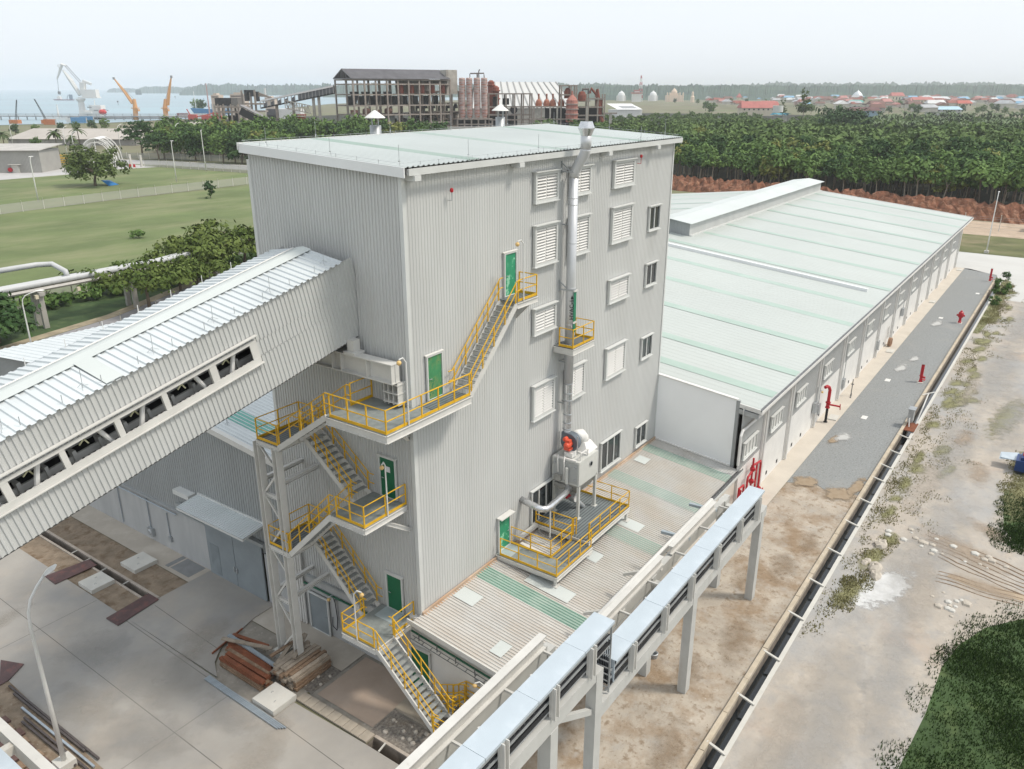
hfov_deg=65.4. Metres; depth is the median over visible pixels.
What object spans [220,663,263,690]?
timber
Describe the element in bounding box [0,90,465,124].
sea
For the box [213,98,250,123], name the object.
building
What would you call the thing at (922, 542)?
rubble piece
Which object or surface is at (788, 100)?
town house
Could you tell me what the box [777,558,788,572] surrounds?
soil patch
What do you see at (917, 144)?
forest tree
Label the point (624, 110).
grey roofed hall
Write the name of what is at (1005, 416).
grass patch
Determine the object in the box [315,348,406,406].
air duct
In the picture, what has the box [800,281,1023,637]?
grass tufts
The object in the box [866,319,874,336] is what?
window
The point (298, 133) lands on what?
roadside tree
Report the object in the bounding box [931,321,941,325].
dust patch
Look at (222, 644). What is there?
timber
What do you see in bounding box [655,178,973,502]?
long warehouse
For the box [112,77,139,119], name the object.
deck crane
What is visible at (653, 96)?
white dome
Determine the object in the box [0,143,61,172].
grey shed
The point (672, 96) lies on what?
cream mosque
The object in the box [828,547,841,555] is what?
drain bar
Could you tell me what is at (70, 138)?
coconut palm
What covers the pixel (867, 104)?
town house
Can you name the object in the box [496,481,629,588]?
roof platform
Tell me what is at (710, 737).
kerb
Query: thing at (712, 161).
forest tree
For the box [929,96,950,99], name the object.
white hall
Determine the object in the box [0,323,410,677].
process hall
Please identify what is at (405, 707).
concrete ramp
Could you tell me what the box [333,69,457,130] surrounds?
derelict factory
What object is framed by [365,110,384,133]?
mushroom flue
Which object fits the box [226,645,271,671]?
timber
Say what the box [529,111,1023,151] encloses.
forest canopy
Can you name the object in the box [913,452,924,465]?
grass patch
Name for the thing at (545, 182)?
louvre window
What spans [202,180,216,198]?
young conifer
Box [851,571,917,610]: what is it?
white spill
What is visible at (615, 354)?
louvre window
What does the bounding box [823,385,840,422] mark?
fire standpipe
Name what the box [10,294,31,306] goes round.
bush
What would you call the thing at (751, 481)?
fire pipe manifold
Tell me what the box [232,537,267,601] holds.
sliding door
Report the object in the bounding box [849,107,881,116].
blue walled house
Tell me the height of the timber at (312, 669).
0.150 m
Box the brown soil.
[521,482,857,768]
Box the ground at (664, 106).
[0,100,1023,743]
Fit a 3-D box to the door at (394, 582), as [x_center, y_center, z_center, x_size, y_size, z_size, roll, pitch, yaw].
[-6.095,10.831,41.453,1.280,2.270,0.130,14,24,33]
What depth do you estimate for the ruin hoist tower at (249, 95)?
500.69 m
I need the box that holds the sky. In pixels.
[0,0,1023,89]
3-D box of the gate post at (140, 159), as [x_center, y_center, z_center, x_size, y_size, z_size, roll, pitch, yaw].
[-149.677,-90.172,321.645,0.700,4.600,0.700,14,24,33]
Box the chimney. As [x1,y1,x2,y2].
[206,85,210,115]
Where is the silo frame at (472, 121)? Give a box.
[457,69,492,125]
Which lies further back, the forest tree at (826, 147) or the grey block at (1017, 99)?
the grey block at (1017, 99)
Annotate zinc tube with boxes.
[204,678,277,728]
[206,677,280,728]
[207,676,283,728]
[209,675,285,728]
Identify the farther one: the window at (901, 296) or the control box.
the window at (901, 296)
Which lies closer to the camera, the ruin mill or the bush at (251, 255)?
the bush at (251, 255)
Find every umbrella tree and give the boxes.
[58,256,223,307]
[115,252,241,291]
[142,230,237,284]
[157,223,256,275]
[182,218,256,262]
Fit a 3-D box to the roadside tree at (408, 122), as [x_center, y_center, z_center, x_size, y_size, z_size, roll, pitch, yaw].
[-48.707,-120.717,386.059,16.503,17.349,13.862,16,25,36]
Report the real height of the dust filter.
5.582 m
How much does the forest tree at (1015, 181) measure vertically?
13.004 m
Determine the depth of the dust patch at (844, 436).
72.09 m
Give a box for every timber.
[212,628,242,653]
[219,656,259,684]
[220,661,263,687]
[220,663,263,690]
[221,637,272,649]
[222,655,265,684]
[225,651,269,679]
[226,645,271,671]
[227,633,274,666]
[227,648,269,674]
[228,642,272,668]
[232,633,268,645]
[269,634,302,656]
[273,640,309,665]
[273,643,310,670]
[276,644,292,661]
[280,643,317,670]
[283,645,320,671]
[283,649,320,676]
[289,650,326,676]
[290,653,327,680]
[292,633,306,658]
[293,655,330,682]
[293,659,330,684]
[294,660,330,687]
[294,664,330,691]
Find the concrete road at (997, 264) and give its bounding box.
[956,252,1023,302]
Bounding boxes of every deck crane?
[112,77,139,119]
[161,75,172,115]
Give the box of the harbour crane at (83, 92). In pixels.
[56,63,100,115]
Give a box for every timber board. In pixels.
[0,727,25,746]
[1,715,10,723]
[10,743,35,761]
[17,749,44,768]
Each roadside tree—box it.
[8,123,18,134]
[28,136,41,142]
[56,122,64,127]
[69,121,79,126]
[86,119,96,127]
[99,117,109,127]
[144,126,174,158]
[154,115,182,128]
[166,124,190,153]
[168,116,193,126]
[168,125,182,149]
[169,121,194,151]
[181,129,202,160]
[184,124,201,131]
[189,98,199,107]
[190,118,209,126]
[192,122,226,154]
[192,135,210,154]
[197,98,207,108]
[201,113,236,127]
[206,119,235,138]
[207,128,231,162]
[209,124,230,153]
[220,135,240,162]
[226,118,255,155]
[227,126,242,135]
[227,131,251,163]
[238,122,262,137]
[240,135,259,158]
[246,114,276,132]
[248,129,275,140]
[250,129,274,140]
[262,114,283,128]
[266,127,285,139]
[269,128,294,139]
[275,121,295,139]
[278,112,300,131]
[290,125,306,138]
[293,117,319,138]
[298,116,318,124]
[308,118,339,136]
[323,120,344,136]
[336,112,364,128]
[336,124,353,135]
[346,115,368,132]
[348,125,367,135]
[357,118,382,133]
[375,118,389,131]
[381,122,392,132]
[382,120,406,132]
[398,116,417,131]
[410,118,429,130]
[411,121,433,131]
[426,120,448,130]
[702,101,709,110]
[706,103,717,111]
[885,106,892,112]
[911,104,922,112]
[974,107,981,112]
[980,104,987,113]
[991,104,1000,111]
[1001,106,1008,112]
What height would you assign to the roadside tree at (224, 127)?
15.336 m
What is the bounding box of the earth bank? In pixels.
[672,175,1023,224]
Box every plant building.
[211,93,225,115]
[230,92,249,119]
[265,96,278,115]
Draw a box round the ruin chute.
[239,105,270,120]
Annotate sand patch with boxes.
[917,471,935,490]
[966,382,975,397]
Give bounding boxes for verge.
[0,252,248,346]
[0,263,240,349]
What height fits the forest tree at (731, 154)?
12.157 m
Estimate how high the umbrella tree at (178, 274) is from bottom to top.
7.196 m
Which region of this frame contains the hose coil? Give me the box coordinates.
[887,326,892,346]
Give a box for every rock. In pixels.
[861,559,867,565]
[868,561,882,571]
[869,570,881,580]
[874,538,887,549]
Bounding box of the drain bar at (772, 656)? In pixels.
[763,649,780,661]
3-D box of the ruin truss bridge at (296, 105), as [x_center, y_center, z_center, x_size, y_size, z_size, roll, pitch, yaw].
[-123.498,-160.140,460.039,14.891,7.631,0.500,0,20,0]
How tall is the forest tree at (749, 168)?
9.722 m
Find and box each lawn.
[0,167,248,204]
[0,185,253,290]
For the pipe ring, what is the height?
0.300 m
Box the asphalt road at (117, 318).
[38,279,207,340]
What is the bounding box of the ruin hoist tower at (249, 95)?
[240,90,272,115]
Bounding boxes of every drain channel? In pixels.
[41,532,147,596]
[366,738,406,764]
[696,283,995,768]
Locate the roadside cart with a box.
[999,452,1023,474]
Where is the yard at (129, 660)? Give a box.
[0,548,398,768]
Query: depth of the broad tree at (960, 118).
584.97 m
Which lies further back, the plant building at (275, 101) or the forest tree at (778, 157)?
the plant building at (275, 101)
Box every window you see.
[530,477,552,525]
[531,300,558,336]
[531,375,557,422]
[532,220,560,268]
[533,168,561,204]
[563,359,587,402]
[566,213,592,257]
[568,164,594,195]
[599,429,622,473]
[603,339,628,380]
[606,272,631,304]
[609,202,635,244]
[611,157,636,188]
[634,420,648,448]
[639,332,654,360]
[644,260,658,287]
[647,203,662,231]
[741,430,759,460]
[769,406,784,433]
[795,383,808,407]
[822,358,834,379]
[846,336,856,356]
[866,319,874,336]
[883,303,890,319]
[898,290,904,304]
[911,278,917,291]
[923,267,928,279]
[933,257,938,269]
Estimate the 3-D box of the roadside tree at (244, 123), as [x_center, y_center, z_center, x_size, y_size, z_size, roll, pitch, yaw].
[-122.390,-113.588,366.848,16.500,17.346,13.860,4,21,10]
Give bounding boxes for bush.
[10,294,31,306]
[28,295,58,309]
[43,290,72,304]
[63,291,75,300]
[73,281,122,299]
[74,290,101,300]
[128,229,144,237]
[228,253,246,264]
[246,252,256,259]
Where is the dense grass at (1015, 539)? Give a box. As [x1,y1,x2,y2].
[874,494,1023,768]
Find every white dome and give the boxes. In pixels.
[616,90,625,100]
[648,90,657,100]
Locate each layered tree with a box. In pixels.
[114,119,159,152]
[132,131,173,159]
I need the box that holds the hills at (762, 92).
[572,83,1023,99]
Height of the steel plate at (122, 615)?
0.025 m
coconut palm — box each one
[0,131,10,142]
[44,129,63,155]
[65,135,77,144]
[69,127,86,143]
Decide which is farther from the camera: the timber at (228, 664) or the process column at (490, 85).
the process column at (490, 85)
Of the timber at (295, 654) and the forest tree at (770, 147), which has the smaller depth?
the timber at (295, 654)
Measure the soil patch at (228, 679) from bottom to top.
0.001 m
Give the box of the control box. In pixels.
[903,392,934,431]
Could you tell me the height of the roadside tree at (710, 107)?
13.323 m
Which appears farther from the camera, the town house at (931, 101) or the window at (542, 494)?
the town house at (931, 101)
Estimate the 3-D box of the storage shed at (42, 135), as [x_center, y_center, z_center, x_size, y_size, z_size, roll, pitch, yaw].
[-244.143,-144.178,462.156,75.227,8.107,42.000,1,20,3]
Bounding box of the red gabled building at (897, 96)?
[888,92,904,103]
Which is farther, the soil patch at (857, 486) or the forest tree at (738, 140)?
the forest tree at (738, 140)
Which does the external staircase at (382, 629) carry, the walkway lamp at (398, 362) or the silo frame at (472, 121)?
the walkway lamp at (398, 362)
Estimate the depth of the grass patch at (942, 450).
69.58 m
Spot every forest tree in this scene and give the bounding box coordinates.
[674,138,690,175]
[674,140,690,174]
[674,150,688,175]
[675,133,699,161]
[676,143,693,175]
[678,151,699,176]
[681,142,721,178]
[682,141,714,178]
[687,151,712,177]
[691,137,714,177]
[701,151,731,177]
[710,134,733,172]
[711,140,726,179]
[720,139,734,177]
[723,150,748,179]
[724,154,745,178]
[725,142,751,179]
[728,137,742,172]
[731,150,750,179]
[734,132,756,143]
[742,159,766,181]
[742,160,759,182]
[744,141,770,179]
[748,148,776,180]
[751,136,763,175]
[751,142,788,181]
[756,148,799,181]
[768,138,781,147]
[773,138,787,176]
[784,137,801,149]
[784,152,805,179]
[788,146,820,178]
[790,133,816,175]
[791,149,818,177]
[792,155,822,177]
[795,153,822,177]
[798,142,817,152]
[811,139,825,145]
[814,140,830,177]
[816,145,826,179]
[817,151,835,179]
[817,152,836,186]
[820,157,851,190]
[821,156,849,189]
[829,139,858,151]
[832,148,864,188]
[834,152,856,191]
[834,163,860,190]
[838,144,858,181]
[843,149,854,183]
[846,153,879,188]
[849,157,875,189]
[854,165,875,190]
[857,145,873,185]
[862,138,894,188]
[863,136,889,150]
[865,161,894,191]
[869,156,886,189]
[876,147,905,188]
[879,158,902,190]
[888,153,927,195]
[889,152,919,195]
[896,143,911,148]
[896,170,924,194]
[900,148,925,191]
[902,160,938,195]
[904,138,934,155]
[918,158,954,195]
[919,152,934,193]
[919,164,943,195]
[930,150,955,196]
[930,164,967,197]
[931,148,946,194]
[940,152,969,196]
[944,134,975,151]
[944,165,978,197]
[946,156,976,197]
[947,147,966,190]
[947,156,995,197]
[952,150,974,197]
[954,142,981,155]
[955,159,1005,202]
[957,157,969,198]
[961,174,983,197]
[970,147,1006,198]
[974,138,989,147]
[977,171,1008,203]
[978,163,1023,203]
[980,138,1011,187]
[985,148,999,193]
[987,156,1009,201]
[987,177,1023,203]
[990,152,1016,191]
[1003,163,1023,201]
[1005,145,1023,154]
[1006,162,1023,202]
[1007,141,1023,147]
[1007,156,1023,197]
[1008,151,1022,157]
[1014,152,1023,193]
[1017,155,1023,203]
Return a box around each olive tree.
[693,124,706,132]
[758,156,789,183]
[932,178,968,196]
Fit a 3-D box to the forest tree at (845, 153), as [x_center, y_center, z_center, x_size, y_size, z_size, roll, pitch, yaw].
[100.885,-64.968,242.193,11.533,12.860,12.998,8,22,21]
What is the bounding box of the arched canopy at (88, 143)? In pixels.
[82,136,122,166]
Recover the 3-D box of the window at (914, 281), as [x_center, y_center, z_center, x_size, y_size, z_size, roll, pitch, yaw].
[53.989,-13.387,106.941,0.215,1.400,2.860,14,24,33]
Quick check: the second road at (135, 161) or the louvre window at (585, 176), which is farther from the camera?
the second road at (135, 161)
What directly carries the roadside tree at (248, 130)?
on the ground at (664, 106)
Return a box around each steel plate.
[0,660,23,684]
[45,559,95,583]
[106,593,158,625]
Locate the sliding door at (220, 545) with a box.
[204,523,238,585]
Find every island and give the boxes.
[107,88,136,92]
[135,86,192,92]
[973,279,1010,333]
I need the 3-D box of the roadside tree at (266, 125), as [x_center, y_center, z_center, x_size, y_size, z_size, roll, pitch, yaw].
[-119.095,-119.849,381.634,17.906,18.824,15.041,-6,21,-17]
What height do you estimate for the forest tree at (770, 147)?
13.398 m
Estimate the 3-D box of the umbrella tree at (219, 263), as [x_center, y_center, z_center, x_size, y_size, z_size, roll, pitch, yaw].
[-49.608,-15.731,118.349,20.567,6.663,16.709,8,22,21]
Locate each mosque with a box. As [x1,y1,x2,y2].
[665,88,683,101]
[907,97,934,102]
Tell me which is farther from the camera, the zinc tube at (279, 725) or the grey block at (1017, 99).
the grey block at (1017, 99)
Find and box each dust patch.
[835,433,850,440]
[894,364,906,370]
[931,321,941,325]
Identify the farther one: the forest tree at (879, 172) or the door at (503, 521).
the forest tree at (879, 172)
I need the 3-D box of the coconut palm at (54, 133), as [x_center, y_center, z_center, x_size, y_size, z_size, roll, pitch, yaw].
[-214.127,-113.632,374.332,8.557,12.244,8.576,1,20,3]
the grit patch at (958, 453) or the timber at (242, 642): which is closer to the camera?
the timber at (242, 642)
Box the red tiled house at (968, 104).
[957,100,971,110]
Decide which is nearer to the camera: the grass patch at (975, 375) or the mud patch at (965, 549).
the mud patch at (965, 549)
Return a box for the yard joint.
[0,598,343,768]
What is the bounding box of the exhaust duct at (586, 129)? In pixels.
[558,121,594,430]
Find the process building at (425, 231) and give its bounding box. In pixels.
[236,113,682,634]
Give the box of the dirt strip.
[20,516,187,610]
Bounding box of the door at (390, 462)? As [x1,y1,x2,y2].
[377,452,397,500]
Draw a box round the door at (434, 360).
[424,349,443,400]
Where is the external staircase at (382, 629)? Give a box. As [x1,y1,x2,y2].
[252,271,538,733]
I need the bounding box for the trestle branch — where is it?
[0,717,56,768]
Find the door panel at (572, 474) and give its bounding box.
[552,458,577,484]
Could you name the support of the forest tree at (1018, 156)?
on the forest floor
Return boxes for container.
[43,119,56,124]
[70,117,87,122]
[79,116,94,120]
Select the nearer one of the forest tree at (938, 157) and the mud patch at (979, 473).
the mud patch at (979, 473)
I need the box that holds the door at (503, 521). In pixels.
[497,509,514,552]
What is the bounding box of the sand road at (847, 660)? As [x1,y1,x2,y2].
[720,281,1023,768]
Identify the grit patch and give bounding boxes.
[910,530,951,562]
[943,441,965,474]
[1004,408,1023,433]
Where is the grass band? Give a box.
[958,234,1023,257]
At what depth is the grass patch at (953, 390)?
83.11 m
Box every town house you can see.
[721,99,732,104]
[730,100,742,104]
[781,96,794,99]
[784,98,793,102]
[813,101,824,105]
[820,98,830,102]
[830,99,842,103]
[833,100,848,108]
[847,101,861,105]
[850,102,860,105]
[862,101,885,106]
[869,104,885,112]
[879,99,892,103]
[901,101,922,107]
[911,104,939,111]
[923,100,945,103]
[935,102,948,105]
[945,100,956,105]
[975,98,989,102]
[994,100,1015,107]
[1017,101,1023,108]
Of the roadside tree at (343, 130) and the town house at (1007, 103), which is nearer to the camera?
the roadside tree at (343, 130)
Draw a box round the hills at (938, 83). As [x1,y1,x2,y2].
[748,81,1023,86]
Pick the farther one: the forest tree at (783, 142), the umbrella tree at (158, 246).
the forest tree at (783, 142)
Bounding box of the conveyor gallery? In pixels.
[0,246,364,559]
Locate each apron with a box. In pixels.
[72,505,364,670]
[760,267,963,505]
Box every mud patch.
[937,537,983,561]
[948,574,1023,600]
[958,434,969,442]
[966,580,1004,596]
[973,464,986,478]
[980,524,993,535]
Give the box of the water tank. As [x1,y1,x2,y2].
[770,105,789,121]
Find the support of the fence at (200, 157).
on the ground at (664, 106)
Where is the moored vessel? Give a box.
[190,91,230,113]
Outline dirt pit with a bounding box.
[0,681,102,768]
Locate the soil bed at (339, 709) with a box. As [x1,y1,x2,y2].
[309,654,430,731]
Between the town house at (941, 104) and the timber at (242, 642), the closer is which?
the timber at (242, 642)
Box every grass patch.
[834,582,860,605]
[860,549,883,568]
[881,506,896,516]
[885,533,897,543]
[889,495,900,500]
[899,477,911,488]
[910,465,924,472]
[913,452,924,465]
[927,423,938,427]
[934,445,951,455]
[937,465,955,477]
[942,397,953,405]
[943,402,955,408]
[944,388,957,393]
[950,380,961,385]
[953,401,964,405]
[954,390,966,395]
[954,395,966,403]
[966,398,978,402]
[967,367,976,371]
[969,372,980,378]
[972,346,984,350]
[977,338,992,344]
[978,356,986,360]
[989,399,1023,434]
[998,479,1023,515]
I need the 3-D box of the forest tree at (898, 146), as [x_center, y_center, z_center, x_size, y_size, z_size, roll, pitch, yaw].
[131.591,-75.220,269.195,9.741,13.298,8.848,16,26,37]
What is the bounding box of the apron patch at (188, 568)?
[165,556,205,577]
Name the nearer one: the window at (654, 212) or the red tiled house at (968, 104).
the window at (654, 212)
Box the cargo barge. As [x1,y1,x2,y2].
[53,95,74,99]
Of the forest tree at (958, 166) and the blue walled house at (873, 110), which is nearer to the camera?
the forest tree at (958, 166)
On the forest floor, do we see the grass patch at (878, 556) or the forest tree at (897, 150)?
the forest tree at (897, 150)
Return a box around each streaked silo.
[459,78,465,117]
[466,78,472,117]
[474,78,479,117]
[481,78,487,117]
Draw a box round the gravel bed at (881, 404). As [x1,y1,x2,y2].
[787,268,996,494]
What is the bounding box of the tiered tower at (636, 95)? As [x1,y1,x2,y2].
[631,90,642,101]
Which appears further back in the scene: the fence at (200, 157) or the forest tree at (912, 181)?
the fence at (200, 157)
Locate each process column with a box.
[487,80,494,113]
[492,85,499,113]
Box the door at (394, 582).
[384,570,404,613]
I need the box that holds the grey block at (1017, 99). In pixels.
[1003,98,1023,107]
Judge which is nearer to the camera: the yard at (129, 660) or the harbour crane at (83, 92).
the yard at (129, 660)
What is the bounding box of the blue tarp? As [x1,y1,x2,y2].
[101,180,118,185]
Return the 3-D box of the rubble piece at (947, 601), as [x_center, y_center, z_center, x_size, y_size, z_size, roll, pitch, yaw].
[26.852,13.343,49.054,0.484,0.153,0.460,14,24,33]
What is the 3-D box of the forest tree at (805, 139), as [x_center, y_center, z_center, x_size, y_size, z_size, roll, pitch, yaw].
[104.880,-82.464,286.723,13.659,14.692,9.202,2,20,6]
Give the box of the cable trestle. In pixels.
[396,485,766,768]
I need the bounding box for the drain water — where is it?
[700,288,993,768]
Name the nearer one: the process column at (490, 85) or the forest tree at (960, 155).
the forest tree at (960, 155)
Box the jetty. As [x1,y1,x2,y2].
[0,114,211,119]
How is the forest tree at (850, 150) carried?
on the forest floor
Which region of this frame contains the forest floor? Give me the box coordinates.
[171,111,1023,204]
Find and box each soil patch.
[216,621,307,717]
[656,735,677,767]
[728,626,744,648]
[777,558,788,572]
[793,476,817,485]
[824,488,853,500]
[828,436,837,442]
[846,478,865,494]
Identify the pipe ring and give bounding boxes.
[651,650,657,658]
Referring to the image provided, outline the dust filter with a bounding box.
[519,429,597,537]
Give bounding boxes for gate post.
[128,154,131,165]
[139,155,142,166]
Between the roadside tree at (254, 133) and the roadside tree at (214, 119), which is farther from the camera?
the roadside tree at (214, 119)
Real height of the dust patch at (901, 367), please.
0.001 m
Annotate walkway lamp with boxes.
[353,590,363,640]
[379,462,388,515]
[396,357,409,424]
[472,681,483,687]
[515,240,524,300]
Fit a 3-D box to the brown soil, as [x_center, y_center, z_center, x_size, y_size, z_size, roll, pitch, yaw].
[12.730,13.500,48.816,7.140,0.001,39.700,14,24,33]
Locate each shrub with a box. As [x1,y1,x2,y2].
[0,291,40,342]
[988,295,1001,304]
[991,277,1012,294]
[1002,271,1011,280]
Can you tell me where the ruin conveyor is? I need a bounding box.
[260,85,334,122]
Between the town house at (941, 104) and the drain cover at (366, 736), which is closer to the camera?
the drain cover at (366, 736)
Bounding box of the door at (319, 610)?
[307,590,331,636]
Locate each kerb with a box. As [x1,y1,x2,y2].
[39,530,408,756]
[686,280,994,768]
[713,282,1001,768]
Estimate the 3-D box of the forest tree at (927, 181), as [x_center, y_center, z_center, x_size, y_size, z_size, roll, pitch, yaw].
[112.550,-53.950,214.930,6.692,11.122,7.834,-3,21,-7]
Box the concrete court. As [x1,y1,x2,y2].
[0,164,148,179]
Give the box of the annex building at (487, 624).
[407,439,743,700]
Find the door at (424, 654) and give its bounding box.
[408,642,431,687]
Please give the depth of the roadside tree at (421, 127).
379.29 m
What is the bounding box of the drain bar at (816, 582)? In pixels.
[809,577,823,586]
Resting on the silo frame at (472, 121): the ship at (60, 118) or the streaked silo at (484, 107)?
the streaked silo at (484, 107)
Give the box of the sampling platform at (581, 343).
[553,317,594,355]
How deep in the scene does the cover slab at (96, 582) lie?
50.54 m
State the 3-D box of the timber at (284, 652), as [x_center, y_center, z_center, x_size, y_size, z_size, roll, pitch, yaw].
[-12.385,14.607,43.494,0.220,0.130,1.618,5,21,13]
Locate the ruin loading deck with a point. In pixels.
(303, 115)
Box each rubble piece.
[918,540,925,544]
[930,548,937,553]
[934,603,942,608]
[944,599,951,603]
[962,601,972,607]
[971,551,979,556]
[988,558,996,563]
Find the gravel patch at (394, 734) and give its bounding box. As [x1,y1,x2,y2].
[303,666,431,754]
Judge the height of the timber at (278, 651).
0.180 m
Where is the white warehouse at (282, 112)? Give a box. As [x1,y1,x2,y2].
[266,109,304,119]
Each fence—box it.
[0,177,248,213]
[5,243,255,311]
[116,152,246,162]
[144,160,247,172]
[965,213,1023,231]
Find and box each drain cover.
[296,692,311,704]
[304,697,318,708]
[311,701,326,713]
[319,706,334,717]
[326,710,341,722]
[334,715,349,727]
[342,720,357,732]
[350,725,366,737]
[358,730,374,742]
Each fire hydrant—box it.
[916,364,925,383]
[956,310,964,323]
[988,268,992,281]
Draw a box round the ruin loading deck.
[292,114,305,121]
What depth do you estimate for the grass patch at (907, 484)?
63.75 m
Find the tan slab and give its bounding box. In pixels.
[318,657,417,726]
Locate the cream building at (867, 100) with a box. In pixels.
[865,99,895,107]
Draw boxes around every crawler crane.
[9,100,21,123]
[34,99,45,123]
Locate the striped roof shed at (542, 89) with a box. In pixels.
[472,82,567,124]
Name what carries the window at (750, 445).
in the long warehouse at (785, 302)
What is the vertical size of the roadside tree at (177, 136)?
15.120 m
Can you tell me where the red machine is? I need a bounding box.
[186,109,221,120]
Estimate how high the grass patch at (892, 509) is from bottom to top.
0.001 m
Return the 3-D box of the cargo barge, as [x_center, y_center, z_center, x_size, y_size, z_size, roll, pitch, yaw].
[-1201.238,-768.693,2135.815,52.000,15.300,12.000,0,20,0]
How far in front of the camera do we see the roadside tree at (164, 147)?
351.99 m
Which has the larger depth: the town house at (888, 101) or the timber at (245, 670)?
the town house at (888, 101)
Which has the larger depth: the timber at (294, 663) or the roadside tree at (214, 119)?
the roadside tree at (214, 119)
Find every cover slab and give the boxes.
[78,571,114,593]
[120,552,157,573]
[252,682,296,716]
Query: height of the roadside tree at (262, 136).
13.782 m
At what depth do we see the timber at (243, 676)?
42.50 m
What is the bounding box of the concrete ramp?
[395,685,458,730]
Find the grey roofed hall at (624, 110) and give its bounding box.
[608,104,641,117]
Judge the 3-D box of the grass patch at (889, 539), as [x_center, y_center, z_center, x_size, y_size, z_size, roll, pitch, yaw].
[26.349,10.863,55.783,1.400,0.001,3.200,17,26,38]
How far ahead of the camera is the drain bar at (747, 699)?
41.02 m
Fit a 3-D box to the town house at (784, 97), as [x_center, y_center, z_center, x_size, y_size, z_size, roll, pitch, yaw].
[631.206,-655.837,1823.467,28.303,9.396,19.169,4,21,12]
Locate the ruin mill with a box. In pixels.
[528,85,616,125]
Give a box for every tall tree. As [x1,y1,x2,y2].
[780,98,787,112]
[793,87,813,117]
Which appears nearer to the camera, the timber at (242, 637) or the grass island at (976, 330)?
the timber at (242, 637)
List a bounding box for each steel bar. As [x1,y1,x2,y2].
[8,685,99,759]
[13,692,85,751]
[21,706,94,767]
[21,720,76,765]
[23,716,88,768]
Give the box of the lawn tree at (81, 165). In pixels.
[59,142,132,185]
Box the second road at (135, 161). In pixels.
[93,159,246,165]
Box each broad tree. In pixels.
[815,105,873,125]
[948,115,974,121]
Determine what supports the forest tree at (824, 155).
on the forest floor
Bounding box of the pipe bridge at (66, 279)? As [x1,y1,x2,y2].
[0,238,248,328]
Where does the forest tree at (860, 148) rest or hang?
on the forest floor
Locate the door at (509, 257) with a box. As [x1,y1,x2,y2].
[502,249,517,296]
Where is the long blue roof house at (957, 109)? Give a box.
[925,106,962,116]
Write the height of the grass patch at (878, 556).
0.001 m
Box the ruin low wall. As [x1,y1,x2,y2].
[430,126,495,128]
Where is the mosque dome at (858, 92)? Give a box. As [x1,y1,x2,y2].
[853,89,862,95]
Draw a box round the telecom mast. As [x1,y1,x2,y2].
[639,76,642,101]
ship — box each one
[43,104,69,119]
[82,100,180,118]
[135,89,141,94]
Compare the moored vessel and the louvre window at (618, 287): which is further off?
the moored vessel
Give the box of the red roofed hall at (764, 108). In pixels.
[737,101,779,115]
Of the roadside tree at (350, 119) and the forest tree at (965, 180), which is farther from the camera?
the roadside tree at (350, 119)
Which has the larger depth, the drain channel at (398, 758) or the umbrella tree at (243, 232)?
the umbrella tree at (243, 232)
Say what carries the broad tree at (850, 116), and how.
on the forest floor
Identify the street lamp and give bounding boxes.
[22,289,42,342]
[27,564,77,768]
[29,156,38,199]
[171,140,176,181]
[200,130,206,170]
[984,191,999,253]
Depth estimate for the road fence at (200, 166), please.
310.65 m
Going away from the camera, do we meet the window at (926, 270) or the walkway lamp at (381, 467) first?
the walkway lamp at (381, 467)
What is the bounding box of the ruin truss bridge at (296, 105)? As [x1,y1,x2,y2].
[284,100,310,113]
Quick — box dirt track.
[961,220,1023,238]
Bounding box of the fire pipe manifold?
[737,458,762,497]
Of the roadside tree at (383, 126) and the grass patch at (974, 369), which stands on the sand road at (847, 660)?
the grass patch at (974, 369)
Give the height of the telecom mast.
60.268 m
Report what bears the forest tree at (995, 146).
on the forest floor
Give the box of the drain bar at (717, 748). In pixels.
[706,740,725,755]
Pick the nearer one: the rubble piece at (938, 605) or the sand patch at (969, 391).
the rubble piece at (938, 605)
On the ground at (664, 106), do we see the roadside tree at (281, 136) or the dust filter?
the roadside tree at (281, 136)
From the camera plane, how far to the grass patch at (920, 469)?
66.14 m
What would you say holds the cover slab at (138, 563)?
on the dirt strip
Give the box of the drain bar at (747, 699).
[737,692,754,705]
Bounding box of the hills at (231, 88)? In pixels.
[179,83,337,94]
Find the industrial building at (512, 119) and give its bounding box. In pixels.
[487,93,532,125]
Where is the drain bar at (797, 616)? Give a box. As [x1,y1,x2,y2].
[788,610,804,620]
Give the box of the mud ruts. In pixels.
[928,532,1023,606]
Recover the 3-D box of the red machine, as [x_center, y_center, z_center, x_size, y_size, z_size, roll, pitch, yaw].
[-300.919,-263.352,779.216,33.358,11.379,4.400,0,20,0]
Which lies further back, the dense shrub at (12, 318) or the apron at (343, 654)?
the dense shrub at (12, 318)
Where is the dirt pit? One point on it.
(11, 704)
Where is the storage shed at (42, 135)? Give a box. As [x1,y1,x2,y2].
[7,128,152,145]
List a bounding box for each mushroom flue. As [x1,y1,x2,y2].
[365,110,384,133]
[492,104,508,126]
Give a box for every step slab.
[827,414,839,420]
[885,349,894,352]

